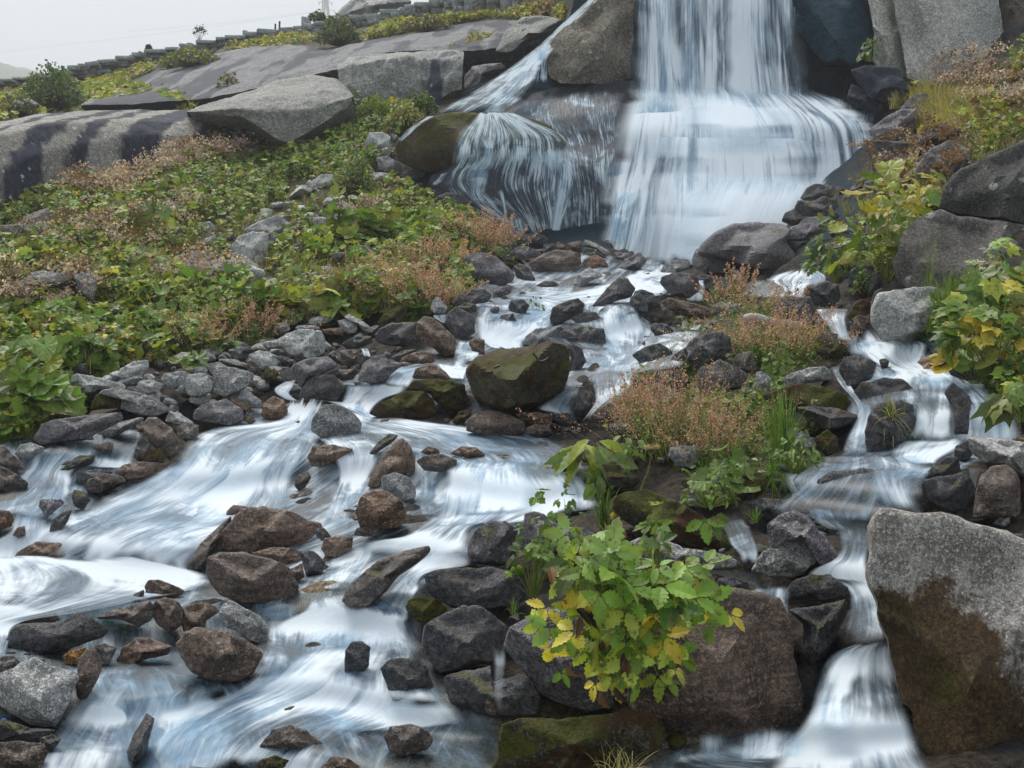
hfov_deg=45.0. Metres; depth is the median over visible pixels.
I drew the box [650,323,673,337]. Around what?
boulder
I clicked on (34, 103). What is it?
rock slab
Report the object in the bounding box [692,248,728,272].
boulder
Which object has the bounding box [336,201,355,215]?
stone
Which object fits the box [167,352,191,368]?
stone
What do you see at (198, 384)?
boulder
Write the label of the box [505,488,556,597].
leafy plant
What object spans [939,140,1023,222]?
boulder
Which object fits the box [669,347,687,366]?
boulder
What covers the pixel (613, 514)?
umbel flower
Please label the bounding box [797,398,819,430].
willowherb clump
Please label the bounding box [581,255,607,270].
rock
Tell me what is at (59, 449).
stone
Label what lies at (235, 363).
stone
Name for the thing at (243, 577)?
boulder
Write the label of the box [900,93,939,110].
boulder
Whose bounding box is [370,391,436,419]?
boulder
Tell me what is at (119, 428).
boulder
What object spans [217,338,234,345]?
stone
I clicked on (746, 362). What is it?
boulder
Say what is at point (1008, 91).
rock
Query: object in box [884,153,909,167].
boulder
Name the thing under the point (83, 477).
boulder
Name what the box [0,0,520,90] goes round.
stone wall
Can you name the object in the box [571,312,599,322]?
boulder
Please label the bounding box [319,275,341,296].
rock
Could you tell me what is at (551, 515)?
leafy plant
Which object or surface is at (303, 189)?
stone
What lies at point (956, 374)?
boulder
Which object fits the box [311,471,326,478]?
stone
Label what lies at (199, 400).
stone
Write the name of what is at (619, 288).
boulder
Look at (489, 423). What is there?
boulder
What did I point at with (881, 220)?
butterbur clump
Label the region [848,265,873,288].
boulder
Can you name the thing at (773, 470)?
grass tuft
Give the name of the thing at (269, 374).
boulder
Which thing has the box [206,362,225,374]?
boulder
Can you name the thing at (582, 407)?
boulder
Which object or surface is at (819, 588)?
boulder
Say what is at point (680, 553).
boulder
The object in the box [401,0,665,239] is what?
cascade water
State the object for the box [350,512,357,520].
stone
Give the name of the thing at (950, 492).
boulder
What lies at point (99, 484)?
boulder
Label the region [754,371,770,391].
boulder
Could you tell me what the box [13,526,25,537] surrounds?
boulder
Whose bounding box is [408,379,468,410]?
boulder
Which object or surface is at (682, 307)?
boulder
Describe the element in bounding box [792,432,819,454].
boulder
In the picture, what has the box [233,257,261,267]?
stone
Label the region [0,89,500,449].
hillside plants
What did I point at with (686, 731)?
stone
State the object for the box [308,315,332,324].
boulder
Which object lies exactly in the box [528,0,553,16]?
shrub
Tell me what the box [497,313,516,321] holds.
boulder
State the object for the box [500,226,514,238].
rock
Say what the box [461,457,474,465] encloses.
stone
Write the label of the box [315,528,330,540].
boulder
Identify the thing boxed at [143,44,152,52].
spruce
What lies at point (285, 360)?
boulder
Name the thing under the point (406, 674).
boulder
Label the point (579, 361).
boulder
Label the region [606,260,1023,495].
streamside plants
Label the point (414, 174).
rock
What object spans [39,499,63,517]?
boulder
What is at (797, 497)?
stone
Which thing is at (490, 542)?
boulder
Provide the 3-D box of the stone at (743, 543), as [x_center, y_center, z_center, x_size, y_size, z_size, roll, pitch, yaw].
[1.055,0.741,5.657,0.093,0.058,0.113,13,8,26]
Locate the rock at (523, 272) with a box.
[514,263,534,283]
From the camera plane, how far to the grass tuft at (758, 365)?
9.56 m
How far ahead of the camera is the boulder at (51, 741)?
4.38 m
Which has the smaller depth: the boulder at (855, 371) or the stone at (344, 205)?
the boulder at (855, 371)
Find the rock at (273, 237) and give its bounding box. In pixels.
[268,232,278,250]
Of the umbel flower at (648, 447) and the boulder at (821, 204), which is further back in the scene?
the boulder at (821, 204)
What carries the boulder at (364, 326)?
on the hillside
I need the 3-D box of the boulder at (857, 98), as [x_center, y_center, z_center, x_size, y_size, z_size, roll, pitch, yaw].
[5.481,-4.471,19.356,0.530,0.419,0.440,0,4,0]
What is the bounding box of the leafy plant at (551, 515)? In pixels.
[547,482,584,526]
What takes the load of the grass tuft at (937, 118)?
on the hillside
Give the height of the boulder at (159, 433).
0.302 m
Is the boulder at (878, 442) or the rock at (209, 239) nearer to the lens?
the boulder at (878, 442)
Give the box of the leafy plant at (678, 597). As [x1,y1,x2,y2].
[522,512,744,708]
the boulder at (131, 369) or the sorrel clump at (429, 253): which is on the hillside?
the sorrel clump at (429, 253)
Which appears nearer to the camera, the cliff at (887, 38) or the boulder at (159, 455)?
the boulder at (159, 455)
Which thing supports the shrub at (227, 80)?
on the hillside
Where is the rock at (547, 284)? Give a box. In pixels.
[535,281,558,289]
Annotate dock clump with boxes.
[218,341,243,360]
[406,310,427,321]
[539,439,637,499]
[578,468,605,499]
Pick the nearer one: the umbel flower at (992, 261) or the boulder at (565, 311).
the umbel flower at (992, 261)
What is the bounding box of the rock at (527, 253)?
[510,246,540,261]
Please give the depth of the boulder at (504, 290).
13.11 m
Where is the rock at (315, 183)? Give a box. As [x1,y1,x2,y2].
[309,174,333,188]
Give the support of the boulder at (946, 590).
on the hillside
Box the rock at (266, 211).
[257,209,272,217]
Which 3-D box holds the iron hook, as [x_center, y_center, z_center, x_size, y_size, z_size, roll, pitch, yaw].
[0.392,-0.163,8.283,0.040,0.158,0.026,0,4,0]
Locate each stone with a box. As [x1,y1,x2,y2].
[42,450,52,458]
[55,442,64,446]
[55,446,70,452]
[87,437,96,444]
[102,375,117,381]
[110,371,119,379]
[117,375,142,387]
[126,386,144,393]
[126,443,135,447]
[128,440,137,449]
[144,374,154,380]
[144,392,161,401]
[162,398,177,404]
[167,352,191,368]
[169,404,178,411]
[173,385,184,393]
[176,226,186,233]
[180,388,190,398]
[185,684,204,690]
[189,393,211,405]
[202,221,214,230]
[204,350,215,362]
[205,348,218,355]
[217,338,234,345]
[217,352,231,358]
[217,354,226,360]
[219,359,246,369]
[226,505,245,514]
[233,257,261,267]
[244,387,252,391]
[247,265,265,283]
[248,408,258,416]
[250,375,261,385]
[251,343,270,352]
[252,254,265,263]
[256,379,268,390]
[259,351,280,370]
[269,202,283,207]
[269,366,280,370]
[269,376,282,383]
[275,329,286,335]
[281,215,291,221]
[284,202,292,207]
[284,706,311,718]
[286,376,296,383]
[288,467,296,477]
[289,494,297,499]
[290,185,312,197]
[290,384,301,392]
[291,243,303,252]
[293,433,304,440]
[295,490,311,499]
[301,16,310,25]
[304,212,318,217]
[309,217,335,225]
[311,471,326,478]
[321,266,334,274]
[323,196,338,205]
[323,556,331,566]
[324,341,331,350]
[328,252,344,260]
[331,460,339,466]
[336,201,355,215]
[342,381,356,389]
[350,364,359,369]
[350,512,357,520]
[353,331,366,335]
[361,245,374,252]
[366,325,378,333]
[380,419,392,428]
[455,404,466,412]
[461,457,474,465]
[466,391,473,404]
[500,457,510,461]
[509,614,518,622]
[520,260,527,265]
[530,441,549,453]
[538,454,549,461]
[555,703,568,714]
[656,739,674,755]
[666,733,686,750]
[671,318,683,324]
[681,477,690,487]
[681,726,690,736]
[683,744,698,753]
[688,498,695,506]
[693,319,707,325]
[695,547,711,550]
[703,746,723,756]
[719,496,731,504]
[725,520,745,530]
[732,539,749,550]
[740,554,756,569]
[752,543,767,553]
[768,478,781,487]
[778,473,790,480]
[791,493,800,501]
[799,216,829,223]
[806,513,816,520]
[815,511,823,519]
[816,525,828,532]
[820,518,832,524]
[830,244,845,249]
[864,180,873,189]
[917,463,928,467]
[992,517,1010,525]
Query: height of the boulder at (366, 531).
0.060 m
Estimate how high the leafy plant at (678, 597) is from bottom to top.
0.707 m
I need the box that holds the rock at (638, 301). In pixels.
[629,292,648,311]
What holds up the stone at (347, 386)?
on the hillside
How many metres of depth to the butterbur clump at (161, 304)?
11.74 m
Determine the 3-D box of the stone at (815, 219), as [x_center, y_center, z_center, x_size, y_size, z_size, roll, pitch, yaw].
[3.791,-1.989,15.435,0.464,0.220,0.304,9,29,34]
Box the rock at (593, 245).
[582,240,609,255]
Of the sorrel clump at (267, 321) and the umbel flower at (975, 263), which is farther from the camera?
the sorrel clump at (267, 321)
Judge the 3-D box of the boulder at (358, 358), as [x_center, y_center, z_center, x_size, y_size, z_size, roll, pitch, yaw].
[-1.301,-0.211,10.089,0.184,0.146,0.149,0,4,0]
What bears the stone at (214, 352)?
on the hillside
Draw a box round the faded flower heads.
[0,35,1023,307]
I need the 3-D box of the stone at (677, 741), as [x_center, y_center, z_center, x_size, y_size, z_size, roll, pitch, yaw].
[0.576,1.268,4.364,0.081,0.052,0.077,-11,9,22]
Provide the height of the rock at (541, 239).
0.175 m
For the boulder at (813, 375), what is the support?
on the hillside
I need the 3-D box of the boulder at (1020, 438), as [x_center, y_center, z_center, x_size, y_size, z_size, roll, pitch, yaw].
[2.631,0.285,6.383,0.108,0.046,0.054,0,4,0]
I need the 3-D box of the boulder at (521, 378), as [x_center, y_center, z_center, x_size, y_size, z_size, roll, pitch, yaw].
[0.043,-0.029,8.820,0.747,0.575,1.444,0,4,0]
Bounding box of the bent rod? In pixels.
[532,353,549,362]
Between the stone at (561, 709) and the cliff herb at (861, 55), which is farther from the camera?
the cliff herb at (861, 55)
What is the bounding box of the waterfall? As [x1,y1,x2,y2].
[608,0,871,264]
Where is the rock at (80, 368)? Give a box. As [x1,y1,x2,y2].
[71,363,87,372]
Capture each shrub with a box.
[0,88,37,117]
[15,59,86,111]
[54,72,79,90]
[155,52,180,68]
[157,45,220,68]
[215,72,238,87]
[307,9,326,23]
[313,13,361,45]
[328,150,377,200]
[355,92,392,117]
[385,99,423,128]
[396,12,454,32]
[405,90,438,113]
[446,42,470,70]
[465,30,509,66]
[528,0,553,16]
[850,259,869,298]
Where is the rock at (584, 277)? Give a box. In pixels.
[574,267,602,288]
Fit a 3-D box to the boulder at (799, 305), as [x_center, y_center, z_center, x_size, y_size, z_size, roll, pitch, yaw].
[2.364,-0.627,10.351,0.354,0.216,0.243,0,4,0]
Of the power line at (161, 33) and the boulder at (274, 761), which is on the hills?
the power line at (161, 33)
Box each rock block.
[337,50,465,108]
[496,16,562,53]
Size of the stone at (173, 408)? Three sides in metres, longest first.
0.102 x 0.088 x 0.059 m
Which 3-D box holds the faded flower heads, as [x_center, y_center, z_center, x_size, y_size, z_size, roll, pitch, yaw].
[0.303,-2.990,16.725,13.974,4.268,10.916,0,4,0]
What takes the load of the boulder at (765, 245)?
on the hillside
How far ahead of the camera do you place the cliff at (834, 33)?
20.16 m
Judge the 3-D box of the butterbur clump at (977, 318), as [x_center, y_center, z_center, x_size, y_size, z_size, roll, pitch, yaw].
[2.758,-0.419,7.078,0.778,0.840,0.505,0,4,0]
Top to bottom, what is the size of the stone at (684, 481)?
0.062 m
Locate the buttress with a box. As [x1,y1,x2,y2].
[543,0,634,85]
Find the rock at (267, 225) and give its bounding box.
[243,215,289,233]
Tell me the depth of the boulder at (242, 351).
10.87 m
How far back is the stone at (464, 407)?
9.03 m
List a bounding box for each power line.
[4,13,308,51]
[128,11,313,31]
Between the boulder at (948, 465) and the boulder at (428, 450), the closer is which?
the boulder at (948, 465)
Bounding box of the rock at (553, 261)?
[528,249,580,276]
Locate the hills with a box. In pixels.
[0,62,44,78]
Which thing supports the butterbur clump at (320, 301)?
on the hillside
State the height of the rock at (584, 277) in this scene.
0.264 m
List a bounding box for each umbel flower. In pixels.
[610,512,620,519]
[640,443,659,489]
[963,259,986,303]
[984,260,1000,265]
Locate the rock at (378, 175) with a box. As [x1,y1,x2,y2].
[364,172,390,183]
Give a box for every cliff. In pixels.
[442,60,563,113]
[565,0,802,80]
[792,0,871,71]
[868,0,906,76]
[893,0,1002,83]
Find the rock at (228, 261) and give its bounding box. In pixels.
[194,259,251,274]
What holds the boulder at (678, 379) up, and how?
on the hillside
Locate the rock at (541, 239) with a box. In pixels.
[512,234,547,245]
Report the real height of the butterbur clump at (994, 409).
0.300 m
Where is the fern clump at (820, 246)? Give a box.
[799,217,868,279]
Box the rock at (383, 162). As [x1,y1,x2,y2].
[376,156,401,174]
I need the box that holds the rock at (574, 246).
[567,241,581,251]
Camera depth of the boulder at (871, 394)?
7.18 m
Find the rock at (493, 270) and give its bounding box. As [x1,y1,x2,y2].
[462,253,514,286]
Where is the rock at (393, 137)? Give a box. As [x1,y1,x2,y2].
[390,133,397,141]
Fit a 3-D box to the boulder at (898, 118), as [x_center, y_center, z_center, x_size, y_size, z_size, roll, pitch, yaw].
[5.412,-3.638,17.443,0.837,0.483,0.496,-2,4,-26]
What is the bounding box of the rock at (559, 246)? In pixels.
[555,242,565,249]
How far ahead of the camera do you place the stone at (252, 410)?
9.58 m
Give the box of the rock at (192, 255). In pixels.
[174,253,211,261]
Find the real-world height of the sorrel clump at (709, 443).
0.390 m
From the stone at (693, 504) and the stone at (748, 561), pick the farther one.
the stone at (693, 504)
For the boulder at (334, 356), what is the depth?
10.18 m
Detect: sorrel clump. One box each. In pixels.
[74,247,173,271]
[154,303,247,354]
[200,294,323,343]
[319,250,419,285]
[341,252,489,304]
[375,230,499,272]
[388,276,474,314]
[406,201,545,259]
[519,351,801,462]
[602,363,671,438]
[652,394,777,464]
[658,297,873,365]
[689,255,763,304]
[702,279,841,319]
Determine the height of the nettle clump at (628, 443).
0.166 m
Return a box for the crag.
[334,0,410,17]
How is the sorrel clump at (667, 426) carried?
on the hillside
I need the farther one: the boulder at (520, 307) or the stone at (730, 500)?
the boulder at (520, 307)
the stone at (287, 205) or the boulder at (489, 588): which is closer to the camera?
the boulder at (489, 588)
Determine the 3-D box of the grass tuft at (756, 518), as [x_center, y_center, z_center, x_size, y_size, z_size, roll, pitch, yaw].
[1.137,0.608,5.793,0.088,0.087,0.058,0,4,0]
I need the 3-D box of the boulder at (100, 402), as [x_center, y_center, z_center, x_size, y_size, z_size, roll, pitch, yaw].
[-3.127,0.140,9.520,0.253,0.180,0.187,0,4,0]
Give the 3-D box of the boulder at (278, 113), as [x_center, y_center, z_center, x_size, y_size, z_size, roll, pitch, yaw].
[-4.240,-4.009,22.583,3.180,3.411,4.108,0,4,0]
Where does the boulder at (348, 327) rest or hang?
on the hillside
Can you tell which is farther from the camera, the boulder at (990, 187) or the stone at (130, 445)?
the boulder at (990, 187)
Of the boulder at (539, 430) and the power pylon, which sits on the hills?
the power pylon
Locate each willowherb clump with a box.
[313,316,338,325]
[679,473,740,509]
[716,396,773,430]
[760,341,795,375]
[767,427,824,473]
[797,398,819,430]
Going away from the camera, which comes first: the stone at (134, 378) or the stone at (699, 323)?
the stone at (134, 378)
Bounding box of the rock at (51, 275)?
[0,271,68,291]
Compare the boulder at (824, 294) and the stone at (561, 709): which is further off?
the boulder at (824, 294)
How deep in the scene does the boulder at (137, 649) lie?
5.36 m
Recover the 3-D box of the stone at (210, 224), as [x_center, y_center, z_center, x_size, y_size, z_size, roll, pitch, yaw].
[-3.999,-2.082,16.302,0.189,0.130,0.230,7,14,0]
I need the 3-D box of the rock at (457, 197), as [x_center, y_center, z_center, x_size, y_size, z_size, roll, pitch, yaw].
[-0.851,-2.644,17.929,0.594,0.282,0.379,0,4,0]
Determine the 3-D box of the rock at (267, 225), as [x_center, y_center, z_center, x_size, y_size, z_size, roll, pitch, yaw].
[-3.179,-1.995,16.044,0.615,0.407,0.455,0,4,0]
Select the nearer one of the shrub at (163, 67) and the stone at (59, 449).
the stone at (59, 449)
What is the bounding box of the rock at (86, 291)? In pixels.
[74,272,96,299]
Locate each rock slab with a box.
[0,98,38,109]
[0,109,261,214]
[81,20,563,110]
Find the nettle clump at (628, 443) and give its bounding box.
[612,434,652,461]
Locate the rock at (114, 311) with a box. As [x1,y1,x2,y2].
[105,306,118,314]
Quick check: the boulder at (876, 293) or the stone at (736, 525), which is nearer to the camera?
the stone at (736, 525)
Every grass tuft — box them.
[16,424,37,441]
[36,246,56,264]
[505,597,523,614]
[586,742,658,767]
[587,482,620,529]
[707,285,718,300]
[744,382,809,461]
[747,324,766,366]
[748,453,796,503]
[748,506,761,522]
[832,271,840,281]
[863,393,915,454]
[886,89,905,109]
[914,265,967,327]
[918,209,938,286]
[921,106,955,127]
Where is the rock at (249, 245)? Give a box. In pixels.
[230,231,268,259]
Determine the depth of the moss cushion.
5.46 m
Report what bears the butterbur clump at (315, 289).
on the hillside
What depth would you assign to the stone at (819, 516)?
6.07 m
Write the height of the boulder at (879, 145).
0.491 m
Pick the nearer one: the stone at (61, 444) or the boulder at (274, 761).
the boulder at (274, 761)
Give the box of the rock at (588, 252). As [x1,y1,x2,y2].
[582,247,603,258]
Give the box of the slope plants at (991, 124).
[805,33,1023,275]
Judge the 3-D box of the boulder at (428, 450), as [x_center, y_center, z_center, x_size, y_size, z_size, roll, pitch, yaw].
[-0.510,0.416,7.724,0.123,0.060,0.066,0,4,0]
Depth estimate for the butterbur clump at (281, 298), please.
12.02 m
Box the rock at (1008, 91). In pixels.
[1005,88,1023,102]
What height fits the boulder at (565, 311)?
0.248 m
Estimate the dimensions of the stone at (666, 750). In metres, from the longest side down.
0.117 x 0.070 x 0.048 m
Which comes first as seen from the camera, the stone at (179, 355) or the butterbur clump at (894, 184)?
the stone at (179, 355)
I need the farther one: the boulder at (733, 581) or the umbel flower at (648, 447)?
the umbel flower at (648, 447)
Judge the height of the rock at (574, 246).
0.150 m
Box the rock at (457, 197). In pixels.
[436,192,472,208]
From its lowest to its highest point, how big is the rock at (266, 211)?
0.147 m
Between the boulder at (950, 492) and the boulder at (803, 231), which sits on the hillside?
the boulder at (803, 231)
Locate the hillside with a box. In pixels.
[0,0,1023,767]
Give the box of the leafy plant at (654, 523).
[632,501,672,565]
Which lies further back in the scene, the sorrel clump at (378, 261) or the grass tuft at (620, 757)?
the sorrel clump at (378, 261)
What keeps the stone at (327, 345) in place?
on the hillside
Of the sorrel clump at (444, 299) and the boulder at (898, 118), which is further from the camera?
the boulder at (898, 118)
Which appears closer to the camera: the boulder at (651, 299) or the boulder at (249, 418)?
the boulder at (249, 418)
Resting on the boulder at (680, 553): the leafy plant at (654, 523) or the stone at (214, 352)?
the leafy plant at (654, 523)
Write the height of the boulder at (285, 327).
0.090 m
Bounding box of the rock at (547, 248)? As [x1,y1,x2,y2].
[542,244,555,253]
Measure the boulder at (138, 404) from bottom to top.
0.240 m
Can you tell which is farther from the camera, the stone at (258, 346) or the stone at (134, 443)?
the stone at (258, 346)
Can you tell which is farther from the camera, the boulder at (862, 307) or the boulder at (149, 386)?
the boulder at (149, 386)
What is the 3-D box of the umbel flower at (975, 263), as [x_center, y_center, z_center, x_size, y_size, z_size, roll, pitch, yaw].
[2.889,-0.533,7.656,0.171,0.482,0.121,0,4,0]
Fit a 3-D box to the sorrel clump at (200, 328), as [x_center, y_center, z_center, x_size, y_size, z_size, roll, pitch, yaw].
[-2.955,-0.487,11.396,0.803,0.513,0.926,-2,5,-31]
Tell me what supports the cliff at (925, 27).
on the hillside
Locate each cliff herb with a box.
[528,296,544,311]
[856,38,887,62]
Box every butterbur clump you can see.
[0,333,86,428]
[110,188,175,238]
[153,283,177,311]
[168,348,212,376]
[265,281,290,315]
[280,274,362,327]
[285,284,337,320]
[320,182,401,230]
[396,281,436,314]
[687,443,760,499]
[826,158,940,281]
[855,178,941,232]
[917,169,945,203]
[917,307,1023,383]
[927,237,1023,383]
[955,259,1023,328]
[969,381,1023,432]
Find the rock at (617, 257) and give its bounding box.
[605,252,631,262]
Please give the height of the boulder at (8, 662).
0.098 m
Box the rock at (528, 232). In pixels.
[518,230,535,233]
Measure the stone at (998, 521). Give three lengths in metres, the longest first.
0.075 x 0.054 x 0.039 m
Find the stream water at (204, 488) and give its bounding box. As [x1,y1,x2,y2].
[0,256,1011,767]
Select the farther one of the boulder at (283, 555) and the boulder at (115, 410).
the boulder at (115, 410)
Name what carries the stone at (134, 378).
on the hillside
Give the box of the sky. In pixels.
[0,0,428,73]
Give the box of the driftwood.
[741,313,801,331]
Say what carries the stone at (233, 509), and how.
on the hillside
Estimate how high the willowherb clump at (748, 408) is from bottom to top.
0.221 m
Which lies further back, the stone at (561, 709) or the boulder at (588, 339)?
the boulder at (588, 339)
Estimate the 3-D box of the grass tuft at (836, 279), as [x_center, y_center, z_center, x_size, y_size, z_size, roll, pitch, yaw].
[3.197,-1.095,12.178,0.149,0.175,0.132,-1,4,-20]
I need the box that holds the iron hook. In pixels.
[568,348,572,370]
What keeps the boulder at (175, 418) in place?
on the hillside
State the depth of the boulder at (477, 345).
10.77 m
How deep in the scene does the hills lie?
446.74 m
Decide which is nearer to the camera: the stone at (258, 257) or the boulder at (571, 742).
the boulder at (571, 742)
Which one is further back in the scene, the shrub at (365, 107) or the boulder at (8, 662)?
the shrub at (365, 107)
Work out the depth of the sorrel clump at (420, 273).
12.17 m
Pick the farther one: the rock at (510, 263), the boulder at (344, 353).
the rock at (510, 263)
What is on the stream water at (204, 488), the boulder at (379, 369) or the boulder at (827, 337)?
the boulder at (379, 369)
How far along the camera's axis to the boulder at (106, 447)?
8.35 m
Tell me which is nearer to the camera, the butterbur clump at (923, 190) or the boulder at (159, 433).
the boulder at (159, 433)
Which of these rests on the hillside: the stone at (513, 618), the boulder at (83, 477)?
the stone at (513, 618)
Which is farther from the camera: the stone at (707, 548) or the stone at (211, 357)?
the stone at (211, 357)
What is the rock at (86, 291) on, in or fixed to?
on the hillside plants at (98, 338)
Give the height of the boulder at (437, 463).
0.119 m
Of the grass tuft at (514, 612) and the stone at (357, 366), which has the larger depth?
the stone at (357, 366)
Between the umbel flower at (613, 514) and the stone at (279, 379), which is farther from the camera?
the stone at (279, 379)
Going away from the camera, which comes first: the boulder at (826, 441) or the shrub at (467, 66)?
the boulder at (826, 441)
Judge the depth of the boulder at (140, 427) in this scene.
9.09 m
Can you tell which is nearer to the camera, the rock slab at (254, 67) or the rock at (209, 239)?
the rock at (209, 239)
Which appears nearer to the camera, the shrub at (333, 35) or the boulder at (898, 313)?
the boulder at (898, 313)
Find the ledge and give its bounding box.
[427,80,726,236]
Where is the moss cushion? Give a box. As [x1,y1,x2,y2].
[511,565,523,575]
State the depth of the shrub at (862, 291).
10.41 m
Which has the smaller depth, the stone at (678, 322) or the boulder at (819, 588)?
the boulder at (819, 588)
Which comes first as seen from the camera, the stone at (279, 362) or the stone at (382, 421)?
the stone at (382, 421)
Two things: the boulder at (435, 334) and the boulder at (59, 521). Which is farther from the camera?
the boulder at (435, 334)
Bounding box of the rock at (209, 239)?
[201,235,215,245]
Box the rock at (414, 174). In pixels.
[403,169,424,179]
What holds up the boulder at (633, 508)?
on the hillside
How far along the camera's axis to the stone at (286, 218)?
16.97 m
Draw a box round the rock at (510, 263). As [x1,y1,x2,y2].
[503,258,517,269]
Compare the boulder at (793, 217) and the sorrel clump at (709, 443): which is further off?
the boulder at (793, 217)
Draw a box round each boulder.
[0,208,50,239]
[0,445,24,470]
[0,466,27,491]
[0,510,13,530]
[0,655,19,672]
[0,657,78,726]
[0,720,54,742]
[0,741,47,767]
[5,612,107,655]
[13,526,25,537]
[15,442,43,459]
[15,541,64,558]
[19,611,59,623]
[33,412,122,445]
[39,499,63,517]
[39,734,60,752]
[49,455,94,475]
[49,509,71,531]
[63,647,86,664]
[68,373,125,394]
[71,489,89,509]
[75,469,112,483]
[75,649,101,700]
[85,473,125,493]
[88,408,118,414]
[90,394,120,411]
[92,441,113,453]
[95,643,116,665]
[96,600,155,626]
[99,387,170,416]
[102,417,143,438]
[115,462,154,479]
[116,360,148,378]
[116,637,171,665]
[126,713,153,765]
[130,590,143,600]
[133,437,150,461]
[136,380,163,392]
[136,421,143,431]
[137,448,166,462]
[144,417,178,460]
[144,579,183,597]
[153,597,184,633]
[161,371,187,386]
[166,411,193,424]
[175,627,262,683]
[176,422,198,441]
[181,602,218,631]
[184,373,212,396]
[186,75,355,149]
[186,516,231,572]
[191,367,207,373]
[193,399,243,426]
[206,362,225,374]
[206,552,298,603]
[212,365,253,397]
[216,506,321,553]
[219,600,269,645]
[228,342,253,360]
[230,398,251,411]
[237,389,261,408]
[243,412,255,423]
[246,360,261,376]
[249,350,277,369]
[251,547,300,563]
[256,755,288,767]
[260,725,322,754]
[261,396,287,419]
[262,329,324,359]
[262,368,276,381]
[270,349,288,355]
[276,356,296,365]
[277,323,289,331]
[290,357,337,386]
[291,563,304,580]
[294,471,310,489]
[295,325,319,329]
[299,374,344,401]
[299,550,325,574]
[307,444,352,466]
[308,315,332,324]
[311,404,361,437]
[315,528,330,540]
[321,327,344,334]
[321,535,352,557]
[321,756,361,767]
[326,369,358,380]
[328,351,342,365]
[338,319,356,333]
[340,349,363,362]
[341,349,363,366]
[342,335,371,349]
[342,546,430,607]
[344,641,370,677]
[345,314,372,332]
[354,526,378,536]
[355,489,406,530]
[358,355,400,383]
[367,438,415,487]
[369,433,397,454]
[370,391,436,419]
[376,322,417,345]
[378,305,406,326]
[380,657,433,703]
[381,472,415,502]
[384,724,432,756]
[391,349,416,361]
[396,112,566,172]
[401,350,434,363]
[405,596,446,622]
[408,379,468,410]
[412,364,450,379]
[416,316,456,356]
[417,454,456,471]
[421,446,439,454]
[422,605,507,673]
[424,566,526,609]
[431,297,446,313]
[444,666,541,717]
[445,307,474,340]
[451,446,484,459]
[452,409,471,423]
[454,289,491,304]
[458,302,476,312]
[464,63,504,88]
[466,341,569,413]
[466,410,524,438]
[467,521,517,566]
[469,338,484,354]
[485,700,498,715]
[490,306,499,313]
[492,710,662,767]
[494,286,510,295]
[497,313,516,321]
[503,608,613,713]
[508,299,528,315]
[516,412,551,423]
[516,511,593,555]
[522,327,552,345]
[527,424,552,436]
[544,326,605,352]
[549,298,584,323]
[555,413,576,422]
[565,343,585,372]
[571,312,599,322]
[574,380,595,415]
[588,382,679,426]
[592,277,634,306]
[600,460,641,488]
[609,420,637,435]
[612,489,731,551]
[617,252,646,273]
[626,587,803,739]
[630,538,737,568]
[632,343,672,366]
[633,289,660,307]
[641,306,674,324]
[646,255,656,261]
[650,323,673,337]
[654,370,687,391]
[660,260,689,272]
[660,272,699,297]
[661,255,686,260]
[662,298,717,319]
[668,445,700,468]
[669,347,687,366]
[686,332,731,366]
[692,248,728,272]
[696,274,710,284]
[696,360,747,390]
[698,222,794,269]
[713,302,739,313]
[714,277,737,297]
[717,576,749,589]
[729,351,757,371]
[735,472,767,499]
[749,498,810,516]
[751,535,816,577]
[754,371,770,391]
[763,384,858,412]
[767,510,838,565]
[774,296,814,321]
[782,208,806,225]
[782,366,830,385]
[784,574,847,601]
[787,223,827,240]
[790,599,846,666]
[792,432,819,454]
[795,196,838,216]
[797,406,857,432]
[800,183,836,200]
[807,281,839,306]
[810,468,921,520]
[815,429,838,456]
[816,331,845,346]
[816,342,846,359]
[839,354,876,387]
[846,84,877,110]
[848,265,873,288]
[848,299,870,320]
[850,314,866,335]
[851,65,908,104]
[854,377,918,409]
[865,400,915,455]
[865,508,1023,755]
[868,270,883,296]
[869,108,923,140]
[870,286,947,339]
[870,288,881,306]
[873,124,960,160]
[879,358,888,369]
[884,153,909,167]
[893,209,1023,289]
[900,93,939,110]
[915,140,971,179]
[921,471,973,510]
[924,456,961,477]
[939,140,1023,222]
[944,382,970,434]
[949,368,982,380]
[954,440,972,460]
[968,437,1023,476]
[973,464,1020,518]
[1012,435,1023,441]
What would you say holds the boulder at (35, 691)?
on the hillside
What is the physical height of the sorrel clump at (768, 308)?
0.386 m
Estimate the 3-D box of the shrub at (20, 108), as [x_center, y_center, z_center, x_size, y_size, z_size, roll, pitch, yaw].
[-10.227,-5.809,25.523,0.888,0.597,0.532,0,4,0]
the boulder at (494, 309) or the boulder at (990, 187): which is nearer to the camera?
the boulder at (990, 187)
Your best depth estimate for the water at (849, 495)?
6.00 m
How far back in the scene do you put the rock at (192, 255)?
14.26 m
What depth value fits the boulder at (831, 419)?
7.21 m
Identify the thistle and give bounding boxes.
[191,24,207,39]
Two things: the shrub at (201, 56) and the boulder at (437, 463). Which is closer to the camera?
the boulder at (437, 463)
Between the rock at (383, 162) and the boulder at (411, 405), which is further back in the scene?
the rock at (383, 162)
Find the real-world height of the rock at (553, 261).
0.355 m
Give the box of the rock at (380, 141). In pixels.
[365,132,390,156]
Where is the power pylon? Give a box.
[317,0,334,17]
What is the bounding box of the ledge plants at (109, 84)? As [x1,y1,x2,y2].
[0,1,567,119]
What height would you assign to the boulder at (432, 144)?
0.899 m
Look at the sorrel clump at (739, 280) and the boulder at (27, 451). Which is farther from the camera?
the sorrel clump at (739, 280)

